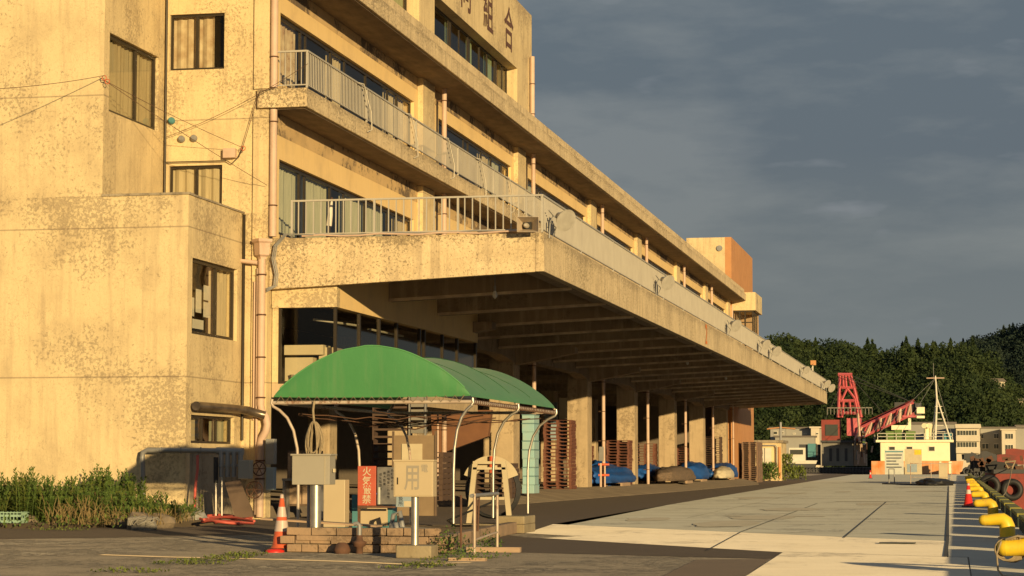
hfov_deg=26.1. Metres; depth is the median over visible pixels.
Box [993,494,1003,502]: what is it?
kerb block
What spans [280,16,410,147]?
window
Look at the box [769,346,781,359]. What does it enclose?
floodlight
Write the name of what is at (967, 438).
apartment building
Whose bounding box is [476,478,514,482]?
pallet
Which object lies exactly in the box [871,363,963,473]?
work ship
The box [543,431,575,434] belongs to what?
pallet
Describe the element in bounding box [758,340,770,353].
floodlight
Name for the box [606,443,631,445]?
pallet
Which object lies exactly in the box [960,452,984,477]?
moored boat
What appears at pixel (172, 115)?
cable
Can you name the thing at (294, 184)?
window
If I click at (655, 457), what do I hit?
pallet
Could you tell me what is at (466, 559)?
timber offcut
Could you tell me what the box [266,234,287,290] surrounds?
cable
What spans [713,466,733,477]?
covered pile
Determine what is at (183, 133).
cable
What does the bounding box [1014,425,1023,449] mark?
apartment building
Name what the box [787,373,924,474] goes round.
crane barge
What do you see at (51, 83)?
cable
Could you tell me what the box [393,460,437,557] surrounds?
cabinet on post
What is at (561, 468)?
pallet
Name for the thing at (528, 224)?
horn speaker
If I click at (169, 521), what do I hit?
kerb stone
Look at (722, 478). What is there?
pallet
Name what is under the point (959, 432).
window
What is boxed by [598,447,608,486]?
barrier post
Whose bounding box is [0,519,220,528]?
earth bed
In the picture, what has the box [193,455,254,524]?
red hose
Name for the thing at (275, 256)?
cable
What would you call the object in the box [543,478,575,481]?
pallet
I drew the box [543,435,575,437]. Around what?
pallet
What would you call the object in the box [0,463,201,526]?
weed bed
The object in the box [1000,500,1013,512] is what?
kerb block
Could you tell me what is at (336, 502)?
fuel cabinet
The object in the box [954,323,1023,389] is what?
forest
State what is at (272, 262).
cable
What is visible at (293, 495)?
wooden cupboard
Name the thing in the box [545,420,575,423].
pallet
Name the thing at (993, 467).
tug boat
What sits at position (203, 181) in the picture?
window
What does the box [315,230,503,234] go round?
cable
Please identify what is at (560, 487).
pallet
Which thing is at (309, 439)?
rope coil
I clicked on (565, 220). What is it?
floodlight
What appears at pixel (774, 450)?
utility hut
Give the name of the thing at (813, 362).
lamp post
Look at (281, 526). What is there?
traffic cone
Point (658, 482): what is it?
pallet
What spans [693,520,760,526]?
water stain
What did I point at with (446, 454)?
pallet
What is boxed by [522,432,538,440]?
fish box
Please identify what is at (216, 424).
window
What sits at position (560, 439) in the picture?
pallet
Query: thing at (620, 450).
pallet
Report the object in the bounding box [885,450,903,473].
notice board
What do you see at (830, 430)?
cab window
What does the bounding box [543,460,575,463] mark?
pallet
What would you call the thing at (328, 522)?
plank
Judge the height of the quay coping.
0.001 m
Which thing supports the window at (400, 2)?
in the market hall
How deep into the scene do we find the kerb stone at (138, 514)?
41.44 m
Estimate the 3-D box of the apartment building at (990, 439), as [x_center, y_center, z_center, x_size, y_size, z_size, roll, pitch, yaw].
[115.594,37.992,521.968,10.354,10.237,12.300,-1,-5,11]
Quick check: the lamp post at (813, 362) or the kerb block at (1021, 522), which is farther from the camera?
the lamp post at (813, 362)
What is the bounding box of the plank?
[260,518,381,526]
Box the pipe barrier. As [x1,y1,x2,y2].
[910,463,951,483]
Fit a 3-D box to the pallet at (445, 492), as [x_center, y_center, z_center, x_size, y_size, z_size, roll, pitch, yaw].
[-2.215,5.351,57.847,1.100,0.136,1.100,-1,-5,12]
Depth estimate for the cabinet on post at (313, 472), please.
30.67 m
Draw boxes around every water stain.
[627,517,670,520]
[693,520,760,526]
[737,497,777,497]
[745,516,823,516]
[762,508,818,510]
[770,493,805,493]
[851,501,908,501]
[856,503,888,504]
[911,491,947,491]
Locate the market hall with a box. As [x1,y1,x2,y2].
[0,0,826,519]
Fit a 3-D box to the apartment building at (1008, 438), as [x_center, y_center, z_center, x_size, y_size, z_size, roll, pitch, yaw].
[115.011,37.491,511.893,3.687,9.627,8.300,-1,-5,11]
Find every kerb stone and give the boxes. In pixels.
[18,515,39,522]
[111,515,127,527]
[127,512,155,528]
[153,513,175,527]
[176,508,193,520]
[191,508,207,519]
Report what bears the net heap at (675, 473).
on the pallet at (690, 481)
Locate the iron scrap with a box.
[333,542,349,553]
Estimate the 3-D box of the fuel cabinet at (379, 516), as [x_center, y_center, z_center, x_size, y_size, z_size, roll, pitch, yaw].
[-2.147,3.499,34.471,0.650,0.550,0.320,-1,-5,11]
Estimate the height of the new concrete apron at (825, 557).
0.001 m
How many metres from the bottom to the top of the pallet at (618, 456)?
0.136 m
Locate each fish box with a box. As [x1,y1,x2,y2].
[522,414,539,422]
[522,423,538,431]
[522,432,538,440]
[522,441,538,449]
[522,450,539,457]
[522,458,538,466]
[522,467,538,475]
[522,476,538,484]
[522,485,538,492]
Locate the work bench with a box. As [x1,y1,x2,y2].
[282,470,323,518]
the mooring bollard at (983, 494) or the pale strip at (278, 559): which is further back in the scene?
the mooring bollard at (983, 494)
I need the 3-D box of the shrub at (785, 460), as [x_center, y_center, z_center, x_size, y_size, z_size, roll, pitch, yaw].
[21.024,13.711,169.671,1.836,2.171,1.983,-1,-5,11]
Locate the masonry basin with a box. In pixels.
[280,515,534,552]
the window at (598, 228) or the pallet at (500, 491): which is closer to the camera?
the pallet at (500, 491)
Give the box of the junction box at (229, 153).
[223,148,236,158]
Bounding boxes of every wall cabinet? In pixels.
[544,402,556,439]
[559,398,566,418]
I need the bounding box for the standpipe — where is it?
[352,521,366,553]
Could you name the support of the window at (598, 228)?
in the market hall
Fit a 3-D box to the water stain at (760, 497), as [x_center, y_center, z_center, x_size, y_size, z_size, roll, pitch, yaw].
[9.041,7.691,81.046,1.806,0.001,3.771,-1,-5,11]
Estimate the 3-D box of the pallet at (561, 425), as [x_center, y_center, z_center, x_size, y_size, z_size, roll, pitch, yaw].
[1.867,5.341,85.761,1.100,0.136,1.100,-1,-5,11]
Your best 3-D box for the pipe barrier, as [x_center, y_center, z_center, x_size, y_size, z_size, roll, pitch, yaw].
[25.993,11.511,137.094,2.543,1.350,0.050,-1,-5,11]
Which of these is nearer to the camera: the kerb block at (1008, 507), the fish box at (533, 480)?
the kerb block at (1008, 507)
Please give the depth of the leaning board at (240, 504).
44.91 m
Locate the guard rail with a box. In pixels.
[460,492,498,554]
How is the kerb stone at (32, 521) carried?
on the asphalt road
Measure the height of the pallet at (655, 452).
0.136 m
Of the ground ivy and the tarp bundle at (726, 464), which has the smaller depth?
the ground ivy
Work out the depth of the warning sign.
33.96 m
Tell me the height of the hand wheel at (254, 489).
0.367 m
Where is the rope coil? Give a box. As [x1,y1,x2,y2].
[305,401,323,453]
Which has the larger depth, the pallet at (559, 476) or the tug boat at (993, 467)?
the tug boat at (993, 467)
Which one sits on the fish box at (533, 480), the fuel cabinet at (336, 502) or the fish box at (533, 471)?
the fish box at (533, 471)
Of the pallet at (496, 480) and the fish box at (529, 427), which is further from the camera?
the fish box at (529, 427)
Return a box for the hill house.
[991,378,1006,387]
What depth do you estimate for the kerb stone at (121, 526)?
41.91 m
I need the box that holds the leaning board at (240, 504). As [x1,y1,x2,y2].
[225,480,254,517]
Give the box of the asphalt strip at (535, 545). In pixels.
[485,535,781,558]
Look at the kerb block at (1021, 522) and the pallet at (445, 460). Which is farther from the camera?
the pallet at (445, 460)
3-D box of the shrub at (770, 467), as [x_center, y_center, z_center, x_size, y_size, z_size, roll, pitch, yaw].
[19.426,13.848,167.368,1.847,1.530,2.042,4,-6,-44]
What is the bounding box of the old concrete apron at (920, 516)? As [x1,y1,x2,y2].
[557,475,949,540]
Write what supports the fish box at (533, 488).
on the hall floor
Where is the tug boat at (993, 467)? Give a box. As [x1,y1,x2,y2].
[970,448,1023,508]
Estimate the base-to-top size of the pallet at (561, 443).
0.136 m
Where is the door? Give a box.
[395,463,431,494]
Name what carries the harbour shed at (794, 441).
on the ground at (55, 557)
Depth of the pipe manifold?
45.34 m
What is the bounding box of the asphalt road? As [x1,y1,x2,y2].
[0,473,852,538]
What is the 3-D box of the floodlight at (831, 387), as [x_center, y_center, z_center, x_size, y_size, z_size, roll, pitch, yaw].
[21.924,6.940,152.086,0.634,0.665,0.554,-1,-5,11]
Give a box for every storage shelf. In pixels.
[372,397,412,492]
[408,397,427,434]
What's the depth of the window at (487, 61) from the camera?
73.41 m
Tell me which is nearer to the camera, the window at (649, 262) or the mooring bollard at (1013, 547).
the mooring bollard at (1013, 547)
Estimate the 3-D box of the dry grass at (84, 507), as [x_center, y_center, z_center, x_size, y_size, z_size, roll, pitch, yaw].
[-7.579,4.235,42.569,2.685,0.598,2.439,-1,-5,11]
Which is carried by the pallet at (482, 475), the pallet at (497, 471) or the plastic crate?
the pallet at (497, 471)
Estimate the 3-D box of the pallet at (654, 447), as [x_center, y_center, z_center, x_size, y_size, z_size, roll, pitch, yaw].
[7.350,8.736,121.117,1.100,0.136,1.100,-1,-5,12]
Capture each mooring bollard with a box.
[970,486,983,490]
[971,491,989,498]
[973,498,998,513]
[979,513,1014,538]
[997,538,1023,555]
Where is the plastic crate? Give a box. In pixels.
[0,511,28,522]
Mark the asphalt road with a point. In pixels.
(551, 513)
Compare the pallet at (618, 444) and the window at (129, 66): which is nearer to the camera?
the window at (129, 66)
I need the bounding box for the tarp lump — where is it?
[915,478,953,485]
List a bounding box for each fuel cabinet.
[323,480,348,527]
[352,494,396,527]
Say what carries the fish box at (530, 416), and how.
on the fish box at (529, 427)
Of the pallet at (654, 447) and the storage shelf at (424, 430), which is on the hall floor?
the storage shelf at (424, 430)
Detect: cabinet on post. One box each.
[290,454,336,543]
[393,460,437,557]
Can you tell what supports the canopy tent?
on the asphalt road
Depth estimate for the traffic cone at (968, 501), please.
63.12 m
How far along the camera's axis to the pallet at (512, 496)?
61.10 m
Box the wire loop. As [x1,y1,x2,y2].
[102,75,245,150]
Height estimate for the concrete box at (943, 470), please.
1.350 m
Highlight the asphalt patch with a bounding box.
[663,559,768,575]
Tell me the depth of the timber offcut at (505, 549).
30.49 m
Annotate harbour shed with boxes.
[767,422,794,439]
[769,427,785,439]
[773,436,816,459]
[786,427,810,435]
[809,427,822,466]
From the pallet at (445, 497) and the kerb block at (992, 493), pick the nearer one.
the pallet at (445, 497)
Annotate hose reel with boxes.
[464,456,520,522]
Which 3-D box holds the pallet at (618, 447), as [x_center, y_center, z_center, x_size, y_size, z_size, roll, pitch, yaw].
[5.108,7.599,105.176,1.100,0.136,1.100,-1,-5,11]
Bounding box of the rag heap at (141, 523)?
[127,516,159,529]
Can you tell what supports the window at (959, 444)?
in the apartment building at (967, 438)
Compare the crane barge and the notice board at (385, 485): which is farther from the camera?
the crane barge
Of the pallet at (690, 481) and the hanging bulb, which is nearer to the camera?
the hanging bulb
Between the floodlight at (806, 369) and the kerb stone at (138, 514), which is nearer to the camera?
the kerb stone at (138, 514)
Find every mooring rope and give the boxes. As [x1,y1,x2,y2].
[994,535,1023,575]
[1003,467,1012,495]
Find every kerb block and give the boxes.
[990,492,999,498]
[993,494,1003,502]
[996,497,1008,508]
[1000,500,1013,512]
[1005,504,1020,516]
[1011,509,1023,526]
[1019,515,1023,532]
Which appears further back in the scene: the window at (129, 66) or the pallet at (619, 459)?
the pallet at (619, 459)
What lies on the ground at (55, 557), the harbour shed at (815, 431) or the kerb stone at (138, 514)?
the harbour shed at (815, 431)
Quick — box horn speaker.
[517,216,538,232]
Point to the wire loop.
(109, 82)
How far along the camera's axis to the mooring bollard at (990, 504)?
51.70 m
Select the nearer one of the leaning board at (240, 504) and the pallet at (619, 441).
the leaning board at (240, 504)
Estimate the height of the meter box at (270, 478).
0.500 m
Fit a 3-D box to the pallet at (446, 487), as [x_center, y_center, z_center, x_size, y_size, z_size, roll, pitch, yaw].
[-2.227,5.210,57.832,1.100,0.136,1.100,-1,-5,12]
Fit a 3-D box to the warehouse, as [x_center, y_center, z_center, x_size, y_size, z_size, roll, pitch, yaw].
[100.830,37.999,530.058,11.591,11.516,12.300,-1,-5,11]
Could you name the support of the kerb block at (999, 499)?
on the quay coping
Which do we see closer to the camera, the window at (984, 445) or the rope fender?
the rope fender
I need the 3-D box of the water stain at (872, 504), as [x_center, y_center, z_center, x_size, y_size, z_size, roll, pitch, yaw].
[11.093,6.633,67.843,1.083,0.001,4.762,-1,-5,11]
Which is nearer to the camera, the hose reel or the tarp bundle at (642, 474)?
the hose reel
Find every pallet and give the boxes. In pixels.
[437,452,452,457]
[437,458,452,462]
[437,463,451,466]
[437,468,451,473]
[437,474,451,478]
[437,479,451,484]
[437,484,451,489]
[437,490,451,494]
[437,495,451,500]
[475,483,515,487]
[475,488,515,493]
[475,493,514,498]
[476,473,519,477]
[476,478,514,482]
[478,468,518,472]
[543,427,575,430]
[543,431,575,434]
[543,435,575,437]
[543,449,575,452]
[543,453,575,455]
[543,456,575,459]
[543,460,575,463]
[543,464,575,466]
[543,471,575,474]
[543,475,575,477]
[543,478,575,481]
[543,482,575,485]
[544,424,575,427]
[544,438,575,441]
[544,442,575,445]
[544,445,576,448]
[544,467,576,470]
[544,485,576,488]
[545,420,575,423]
[606,440,632,442]
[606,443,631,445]
[606,446,631,448]
[606,455,631,457]
[606,458,632,460]
[606,482,629,485]
[607,449,632,451]
[607,452,632,454]
[608,461,631,463]
[617,464,631,466]
[638,446,656,448]
[638,451,657,453]
[638,456,657,458]
[642,481,664,483]
[656,480,692,482]
[705,449,722,451]
[707,477,734,479]
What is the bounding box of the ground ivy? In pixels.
[431,524,510,557]
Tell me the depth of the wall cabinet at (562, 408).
105.47 m
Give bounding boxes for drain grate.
[879,542,915,543]
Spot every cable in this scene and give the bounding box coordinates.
[0,75,103,88]
[99,77,242,147]
[103,79,265,184]
[166,147,243,163]
[167,64,306,136]
[243,88,273,145]
[266,233,313,291]
[266,234,284,288]
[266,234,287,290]
[302,230,516,236]
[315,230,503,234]
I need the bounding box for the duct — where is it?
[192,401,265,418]
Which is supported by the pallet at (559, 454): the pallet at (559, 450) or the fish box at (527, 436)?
the pallet at (559, 450)
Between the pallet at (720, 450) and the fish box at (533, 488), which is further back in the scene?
the pallet at (720, 450)
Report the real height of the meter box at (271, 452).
0.560 m
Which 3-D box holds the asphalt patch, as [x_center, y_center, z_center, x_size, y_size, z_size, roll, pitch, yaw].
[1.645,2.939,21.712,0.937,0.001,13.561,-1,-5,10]
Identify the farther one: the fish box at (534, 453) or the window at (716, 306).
the window at (716, 306)
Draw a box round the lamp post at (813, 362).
[810,360,815,383]
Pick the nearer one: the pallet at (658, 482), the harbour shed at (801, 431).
the pallet at (658, 482)
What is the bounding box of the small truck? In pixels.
[787,448,817,466]
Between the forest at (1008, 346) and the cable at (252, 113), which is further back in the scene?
the forest at (1008, 346)
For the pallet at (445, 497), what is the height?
0.136 m
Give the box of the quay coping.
[948,475,1023,575]
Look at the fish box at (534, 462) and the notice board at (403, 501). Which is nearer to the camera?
the notice board at (403, 501)
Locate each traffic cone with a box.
[264,494,289,552]
[962,483,974,506]
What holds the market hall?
on the ground at (55, 557)
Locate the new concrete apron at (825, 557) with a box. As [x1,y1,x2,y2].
[528,524,969,575]
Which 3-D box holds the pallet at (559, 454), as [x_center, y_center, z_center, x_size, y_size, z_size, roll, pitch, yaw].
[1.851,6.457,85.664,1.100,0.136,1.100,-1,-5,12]
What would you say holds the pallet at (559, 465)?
on the pallet at (561, 468)
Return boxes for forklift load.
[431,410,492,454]
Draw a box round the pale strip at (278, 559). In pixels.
[102,554,470,563]
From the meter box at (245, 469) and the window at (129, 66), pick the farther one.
the window at (129, 66)
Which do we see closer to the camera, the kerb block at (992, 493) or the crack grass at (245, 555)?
the crack grass at (245, 555)
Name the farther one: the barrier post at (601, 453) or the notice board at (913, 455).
the notice board at (913, 455)
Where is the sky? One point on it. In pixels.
(866, 157)
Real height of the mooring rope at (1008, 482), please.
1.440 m
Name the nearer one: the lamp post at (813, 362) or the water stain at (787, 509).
the water stain at (787, 509)
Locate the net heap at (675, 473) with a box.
[653,466,695,480]
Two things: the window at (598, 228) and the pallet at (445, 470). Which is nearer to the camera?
the pallet at (445, 470)
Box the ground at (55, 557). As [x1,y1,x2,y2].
[0,473,971,575]
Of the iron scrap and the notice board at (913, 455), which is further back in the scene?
the notice board at (913, 455)
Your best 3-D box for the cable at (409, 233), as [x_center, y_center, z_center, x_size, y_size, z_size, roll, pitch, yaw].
[-2.276,-1.201,48.984,4.952,0.077,0.084,-1,-5,11]
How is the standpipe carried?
on the ground at (55, 557)
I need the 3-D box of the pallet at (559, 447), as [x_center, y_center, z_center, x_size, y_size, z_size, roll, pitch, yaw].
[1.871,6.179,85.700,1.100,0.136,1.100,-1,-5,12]
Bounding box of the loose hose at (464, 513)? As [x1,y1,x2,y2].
[447,487,499,526]
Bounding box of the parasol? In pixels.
[326,197,332,236]
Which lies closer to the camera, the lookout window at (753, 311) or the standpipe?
the standpipe
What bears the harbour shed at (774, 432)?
on the ground at (55, 557)
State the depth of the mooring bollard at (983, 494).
67.15 m
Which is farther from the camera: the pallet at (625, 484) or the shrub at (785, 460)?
the shrub at (785, 460)
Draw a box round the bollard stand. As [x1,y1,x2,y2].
[888,468,894,482]
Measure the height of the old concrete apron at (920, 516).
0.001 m
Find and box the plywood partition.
[392,431,436,515]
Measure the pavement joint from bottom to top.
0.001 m
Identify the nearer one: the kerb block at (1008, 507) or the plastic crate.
the plastic crate
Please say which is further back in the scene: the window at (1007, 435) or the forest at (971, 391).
the forest at (971, 391)
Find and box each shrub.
[762,462,780,480]
[782,453,796,479]
[791,464,808,480]
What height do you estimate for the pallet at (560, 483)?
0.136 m
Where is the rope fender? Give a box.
[1004,460,1015,468]
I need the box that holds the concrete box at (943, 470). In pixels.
[939,464,947,478]
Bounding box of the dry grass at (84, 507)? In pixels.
[38,493,199,524]
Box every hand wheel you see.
[246,481,262,498]
[253,461,265,475]
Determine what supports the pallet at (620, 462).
on the pallet at (620, 465)
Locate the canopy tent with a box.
[270,345,557,526]
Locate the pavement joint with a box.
[568,482,948,556]
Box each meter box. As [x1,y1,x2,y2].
[238,460,252,478]
[265,439,276,463]
[266,467,275,489]
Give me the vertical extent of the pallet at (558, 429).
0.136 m
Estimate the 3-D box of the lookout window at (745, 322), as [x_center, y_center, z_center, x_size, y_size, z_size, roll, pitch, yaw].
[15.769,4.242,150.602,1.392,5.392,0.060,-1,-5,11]
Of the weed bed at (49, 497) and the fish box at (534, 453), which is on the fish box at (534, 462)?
the fish box at (534, 453)
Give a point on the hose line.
(899, 484)
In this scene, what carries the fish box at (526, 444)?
on the fish box at (534, 453)
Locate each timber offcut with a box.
[448,557,486,560]
[466,547,520,552]
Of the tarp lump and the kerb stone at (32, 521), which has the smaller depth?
the kerb stone at (32, 521)
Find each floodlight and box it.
[548,210,575,238]
[655,275,674,295]
[727,320,741,334]
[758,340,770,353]
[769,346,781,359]
[800,366,809,376]
[822,380,830,389]
[826,384,834,391]
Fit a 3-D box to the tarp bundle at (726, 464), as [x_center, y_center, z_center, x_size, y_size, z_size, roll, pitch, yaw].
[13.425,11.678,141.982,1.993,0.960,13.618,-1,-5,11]
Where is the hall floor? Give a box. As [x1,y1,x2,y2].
[269,479,758,517]
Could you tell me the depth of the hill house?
624.69 m
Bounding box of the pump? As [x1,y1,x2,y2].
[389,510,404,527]
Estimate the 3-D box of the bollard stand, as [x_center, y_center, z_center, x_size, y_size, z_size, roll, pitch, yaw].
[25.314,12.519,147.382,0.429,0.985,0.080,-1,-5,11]
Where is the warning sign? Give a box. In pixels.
[358,466,394,523]
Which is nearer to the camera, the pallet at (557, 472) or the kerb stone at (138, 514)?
the kerb stone at (138, 514)
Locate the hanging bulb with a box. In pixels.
[492,275,497,298]
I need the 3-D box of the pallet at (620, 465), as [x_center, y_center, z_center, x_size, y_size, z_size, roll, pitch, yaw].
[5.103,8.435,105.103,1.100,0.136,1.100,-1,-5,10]
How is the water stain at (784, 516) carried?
on the old concrete apron at (920, 516)
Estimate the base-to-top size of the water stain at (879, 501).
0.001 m
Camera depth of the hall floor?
84.83 m
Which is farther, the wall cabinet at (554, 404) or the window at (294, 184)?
the wall cabinet at (554, 404)
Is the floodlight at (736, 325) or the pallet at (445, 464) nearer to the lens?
the pallet at (445, 464)
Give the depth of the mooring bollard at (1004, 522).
35.77 m
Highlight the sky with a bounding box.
[517,0,1023,353]
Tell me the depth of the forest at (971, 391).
608.84 m
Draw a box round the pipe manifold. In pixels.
[140,447,243,515]
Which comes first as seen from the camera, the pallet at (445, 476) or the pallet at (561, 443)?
the pallet at (445, 476)
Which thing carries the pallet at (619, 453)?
on the pallet at (618, 456)
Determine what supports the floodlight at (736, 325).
attached to the market hall
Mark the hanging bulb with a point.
(494, 294)
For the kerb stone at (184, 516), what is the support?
on the asphalt road
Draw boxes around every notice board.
[377,467,395,503]
[396,497,410,506]
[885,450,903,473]
[904,449,921,473]
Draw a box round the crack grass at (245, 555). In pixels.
[29,525,492,572]
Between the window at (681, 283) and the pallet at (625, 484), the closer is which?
the pallet at (625, 484)
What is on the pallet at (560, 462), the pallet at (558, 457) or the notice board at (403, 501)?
the pallet at (558, 457)
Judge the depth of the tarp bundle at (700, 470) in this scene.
124.29 m
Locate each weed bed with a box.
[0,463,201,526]
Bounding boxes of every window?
[109,35,155,129]
[170,165,221,203]
[171,14,224,70]
[191,415,230,443]
[192,259,233,340]
[278,307,476,399]
[279,161,409,237]
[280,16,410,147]
[394,0,406,10]
[435,6,506,93]
[439,121,507,203]
[528,180,582,222]
[597,226,630,250]
[642,256,669,274]
[680,281,699,295]
[708,300,723,311]
[733,311,753,350]
[753,311,758,351]
[825,424,837,435]
[957,430,976,435]
[957,442,976,447]
[982,443,988,448]
[1005,433,1012,438]
[1005,444,1012,448]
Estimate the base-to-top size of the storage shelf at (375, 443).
2.700 m
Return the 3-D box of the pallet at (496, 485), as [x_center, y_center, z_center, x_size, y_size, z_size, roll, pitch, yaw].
[-0.440,5.507,61.545,1.100,0.136,1.100,-1,-5,11]
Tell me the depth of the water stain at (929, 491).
99.95 m
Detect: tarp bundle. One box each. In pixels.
[592,459,615,485]
[592,464,635,482]
[638,463,660,480]
[678,461,709,478]
[707,462,737,477]
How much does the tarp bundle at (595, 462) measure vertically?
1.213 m
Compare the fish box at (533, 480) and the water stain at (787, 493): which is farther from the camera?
the water stain at (787, 493)
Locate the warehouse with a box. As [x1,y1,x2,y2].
[907,422,956,460]
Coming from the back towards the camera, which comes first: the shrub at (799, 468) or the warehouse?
the warehouse
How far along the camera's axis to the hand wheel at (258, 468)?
45.35 m
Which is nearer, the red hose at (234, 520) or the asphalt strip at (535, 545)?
the asphalt strip at (535, 545)
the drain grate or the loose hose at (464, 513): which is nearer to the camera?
the drain grate
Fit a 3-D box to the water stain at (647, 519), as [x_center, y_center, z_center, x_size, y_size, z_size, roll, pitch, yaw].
[2.974,5.109,48.854,1.031,0.001,3.452,-1,-5,11]
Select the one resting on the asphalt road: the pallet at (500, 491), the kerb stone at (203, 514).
the kerb stone at (203, 514)
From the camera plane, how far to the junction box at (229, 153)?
49.85 m
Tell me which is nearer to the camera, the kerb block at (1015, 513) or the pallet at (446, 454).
the kerb block at (1015, 513)
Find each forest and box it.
[754,331,1023,466]
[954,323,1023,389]
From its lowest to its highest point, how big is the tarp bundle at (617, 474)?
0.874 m
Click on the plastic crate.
(14, 515)
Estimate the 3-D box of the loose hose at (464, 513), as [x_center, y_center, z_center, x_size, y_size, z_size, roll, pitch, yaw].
[-0.785,3.746,37.822,0.734,0.647,2.226,-1,-5,11]
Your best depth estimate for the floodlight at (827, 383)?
147.18 m
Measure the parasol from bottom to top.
0.953 m
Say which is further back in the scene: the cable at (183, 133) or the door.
the cable at (183, 133)
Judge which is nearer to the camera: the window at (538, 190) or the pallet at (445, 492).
the pallet at (445, 492)
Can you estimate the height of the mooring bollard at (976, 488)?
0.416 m
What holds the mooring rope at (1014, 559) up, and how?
hanging from the mooring bollard at (1013, 547)
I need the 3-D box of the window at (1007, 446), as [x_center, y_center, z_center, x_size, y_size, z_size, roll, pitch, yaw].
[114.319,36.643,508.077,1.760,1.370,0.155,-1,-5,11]
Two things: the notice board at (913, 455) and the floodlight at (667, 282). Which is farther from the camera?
the notice board at (913, 455)
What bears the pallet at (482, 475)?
on the pallet at (496, 480)
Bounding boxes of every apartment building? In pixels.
[955,424,980,469]
[980,427,1023,465]
[1000,429,1016,453]
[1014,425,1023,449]
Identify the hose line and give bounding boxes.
[882,483,916,484]
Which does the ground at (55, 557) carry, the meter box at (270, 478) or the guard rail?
the guard rail
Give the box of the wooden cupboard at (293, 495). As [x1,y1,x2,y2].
[287,451,322,505]
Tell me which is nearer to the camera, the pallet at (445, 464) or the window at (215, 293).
the window at (215, 293)
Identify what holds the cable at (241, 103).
attached to the market hall
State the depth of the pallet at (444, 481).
57.38 m
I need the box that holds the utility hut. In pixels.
[754,440,787,480]
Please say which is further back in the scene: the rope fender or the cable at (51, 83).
the rope fender
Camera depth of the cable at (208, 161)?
50.01 m
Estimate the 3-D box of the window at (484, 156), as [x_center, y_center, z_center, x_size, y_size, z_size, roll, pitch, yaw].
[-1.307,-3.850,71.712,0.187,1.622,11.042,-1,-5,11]

